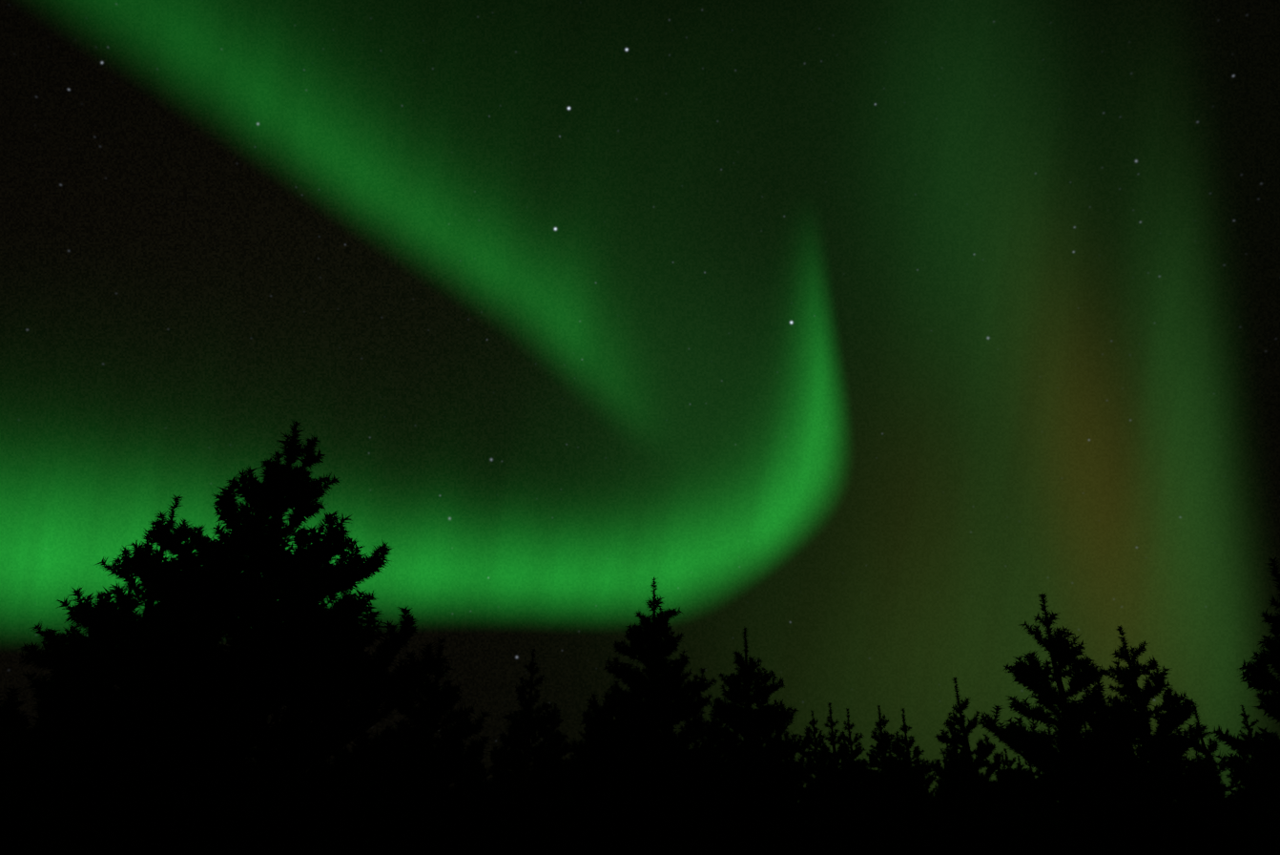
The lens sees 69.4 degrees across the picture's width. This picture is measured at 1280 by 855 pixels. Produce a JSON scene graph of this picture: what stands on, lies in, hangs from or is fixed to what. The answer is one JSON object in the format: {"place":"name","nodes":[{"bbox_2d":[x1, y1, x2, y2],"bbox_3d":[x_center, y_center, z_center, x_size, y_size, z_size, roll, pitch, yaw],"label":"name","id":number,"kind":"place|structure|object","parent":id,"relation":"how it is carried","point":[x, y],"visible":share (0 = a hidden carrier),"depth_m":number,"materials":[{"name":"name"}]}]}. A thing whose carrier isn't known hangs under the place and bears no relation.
{"place":"outdoors","nodes":[
{"label":"outdoors","id":0,"kind":"place"},
{"bbox_2d":[0,0,1279,813],"label":"sky","id":1,"kind":"structure","parent":0,"point":[868,334],"materials":[{"name":"green"}]},
{"bbox_3d":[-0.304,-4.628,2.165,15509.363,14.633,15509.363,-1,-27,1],"label":"ground","id":2,"kind":"structure","parent":0,"visible":0},
{"bbox_2d":[0,494,229,854],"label":"pine","id":3,"kind":"object","parent":2,"relation":"on","point":[15,838],"visible":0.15,"depth_m":12.17,"materials":[{"name":"black plant"}]},
{"bbox_2d":[0,419,453,854],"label":"pine","id":4,"kind":"object","parent":2,"relation":"on","point":[242,580],"visible":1,"depth_m":10.90,"materials":[{"name":"black plant"}]},
{"bbox_2d":[327,636,517,854],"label":"pine","id":5,"kind":"object","parent":2,"relation":"on","point":[414,784],"visible":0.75,"depth_m":14.24,"materials":[{"name":"black plant"}]},
{"bbox_2d":[466,647,578,854],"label":"pine","id":6,"kind":"object","parent":2,"relation":"on","point":[518,829],"visible":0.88,"depth_m":22.10,"materials":[{"name":"black plant"}]},
{"bbox_2d":[503,727,580,846],"bbox_3d":[-3.958,16.692,37.175,3.660,8.807,3.515,-5,-27,10],"label":"pine","id":7,"kind":"object","parent":2,"relation":"on","point":[551,767],"visible":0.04,"depth_m":37.93,"materials":[{"name":"black plant"}]},
{"bbox_2d":[533,701,573,795],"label":"pine","id":8,"kind":"object","parent":2,"relation":"on","point":[558,736],"visible":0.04,"depth_m":66.45,"materials":[{"name":"black plant"}]},
{"bbox_2d":[545,704,624,854],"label":"pine","id":9,"kind":"object","parent":2,"relation":"on","point":[587,806],"visible":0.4,"depth_m":24.55,"materials":[{"name":"black plant"}]},
{"bbox_2d":[562,706,619,798],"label":"pine","id":10,"kind":"object","parent":2,"relation":"on","point":[589,766],"depth_m":54.36,"materials":[{"name":"black plant"}]},
{"bbox_2d":[562,577,768,854],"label":"pine","id":11,"kind":"object","parent":2,"relation":"on","point":[643,756],"visible":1,"depth_m":19.38,"materials":[{"name":"black plant"}]},
{"bbox_2d":[707,625,838,854],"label":"pine","id":12,"kind":"object","parent":2,"relation":"on","point":[781,774],"visible":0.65,"depth_m":21.67,"materials":[{"name":"black plant"}]},
{"bbox_2d":[797,709,831,811],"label":"pine","id":13,"kind":"object","parent":2,"relation":"on","point":[815,753],"visible":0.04,"depth_m":67.89,"materials":[{"name":"black plant"}]},
{"bbox_2d":[795,701,884,854],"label":"pine","id":14,"kind":"object","parent":2,"relation":"on","point":[847,823],"visible":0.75,"depth_m":26.68,"materials":[{"name":"black plant"}]},
{"bbox_2d":[832,740,883,828],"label":"pine","id":15,"kind":"object","parent":2,"relation":"on","point":[864,781],"visible":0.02,"depth_m":60.05,"materials":[{"name":"black plant"}]},
{"bbox_2d":[828,707,890,854],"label":"pine","id":16,"kind":"object","parent":2,"relation":"on","point":[865,773],"visible":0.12,"depth_m":39.16,"materials":[{"name":"black plant"}]},
{"bbox_2d":[866,704,903,782],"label":"pine","id":17,"kind":"object","parent":2,"relation":"on","point":[881,745],"visible":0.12,"depth_m":94.97,"materials":[{"name":"black plant"}]},
{"bbox_2d":[864,742,927,846],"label":"pine","id":18,"kind":"object","parent":2,"relation":"on","point":[893,793],"visible":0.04,"depth_m":42.38,"materials":[{"name":"black plant"}]},
{"bbox_2d":[874,740,929,826],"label":"pine","id":19,"kind":"object","parent":2,"relation":"on","point":[884,776],"visible":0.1,"depth_m":42.40,"materials":[{"name":"black plant"}]},
{"bbox_2d":[879,760,940,852],"bbox_3d":[10.011,15.424,32.741,2.516,6.990,2.665,19,-33,-33],"label":"pine","id":20,"kind":"object","parent":2,"relation":"on","point":[922,787],"visible":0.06,"depth_m":33.47,"materials":[{"name":"black plant"}]},
{"bbox_2d":[874,730,947,854],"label":"pine","id":21,"kind":"object","parent":2,"relation":"on","point":[902,811],"visible":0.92,"depth_m":29.16,"materials":[{"name":"black plant"}]},
{"bbox_2d":[890,707,937,822],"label":"pine","id":22,"kind":"object","parent":2,"relation":"on","point":[907,743],"visible":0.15,"depth_m":52.45,"materials":[{"name":"black plant"}]},
{"bbox_2d":[908,747,944,805],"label":"pine","id":23,"kind":"object","parent":2,"relation":"on","point":[919,771],"visible":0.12,"depth_m":45.33,"materials":[{"name":"black plant"}]},
{"bbox_2d":[930,784,940,828],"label":"pine","id":24,"kind":"object","parent":2,"relation":"on","point":[937,797],"visible":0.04,"depth_m":43.17,"materials":[{"name":"black plant"}]},
{"bbox_2d":[937,742,948,786],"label":"pine","id":25,"kind":"object","parent":2,"relation":"on","point":[942,760],"depth_m":91.31,"materials":[{"name":"black plant"}]},
{"bbox_2d":[928,712,1016,854],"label":"pine","id":26,"kind":"object","parent":2,"relation":"on","point":[939,821],"visible":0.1,"depth_m":30.13,"materials":[{"name":"black plant"}]},
{"bbox_2d":[928,676,1025,854],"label":"pine","id":27,"kind":"object","parent":2,"relation":"on","point":[982,836],"visible":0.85,"depth_m":25.07,"materials":[{"name":"black plant"}]},
{"bbox_2d":[987,747,1037,804],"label":"pine","id":28,"kind":"object","parent":2,"relation":"on","point":[1009,763],"visible":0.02,"depth_m":60.35,"materials":[{"name":"black plant"}]},
{"bbox_2d":[992,750,1041,854],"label":"pine","id":29,"kind":"object","parent":2,"relation":"on","point":[1026,801],"visible":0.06,"depth_m":29.77,"materials":[{"name":"black plant"}]},
{"bbox_2d":[1015,755,1050,833],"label":"pine","id":30,"kind":"object","parent":2,"relation":"on","point":[1036,799],"visible":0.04,"depth_m":56.95,"materials":[{"name":"black plant"}]},
{"bbox_2d":[1022,751,1061,810],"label":"pine","id":31,"kind":"object","parent":2,"relation":"on","point":[1029,765],"depth_m":83.21,"materials":[{"name":"black plant"}]},
{"bbox_2d":[967,593,1180,854],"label":"pine","id":32,"kind":"object","parent":2,"relation":"on","point":[1063,764],"visible":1,"depth_m":15.76,"materials":[{"name":"black plant"}]},
{"bbox_2d":[1083,624,1259,854],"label":"pine","id":33,"kind":"object","parent":2,"relation":"on","point":[1197,815],"visible":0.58,"depth_m":17.80,"materials":[{"name":"black plant"}]},
{"bbox_2d":[1174,704,1279,854],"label":"pine","id":34,"kind":"object","parent":2,"relation":"on","point":[1268,844],"visible":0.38,"depth_m":20.34,"materials":[{"name":"black plant"}]},
{"bbox_2d":[1208,555,1279,854],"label":"pine","id":35,"kind":"object","parent":2,"relation":"on","point":[1260,677],"visible":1,"depth_m":13.24,"materials":[{"name":"black plant"}]},
{"bbox_2d":[1237,703,1279,817],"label":"pine","id":36,"kind":"object","parent":2,"relation":"on","point":[1247,726],"visible":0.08,"depth_m":76.83,"materials":[{"name":"black plant"}]}
]}

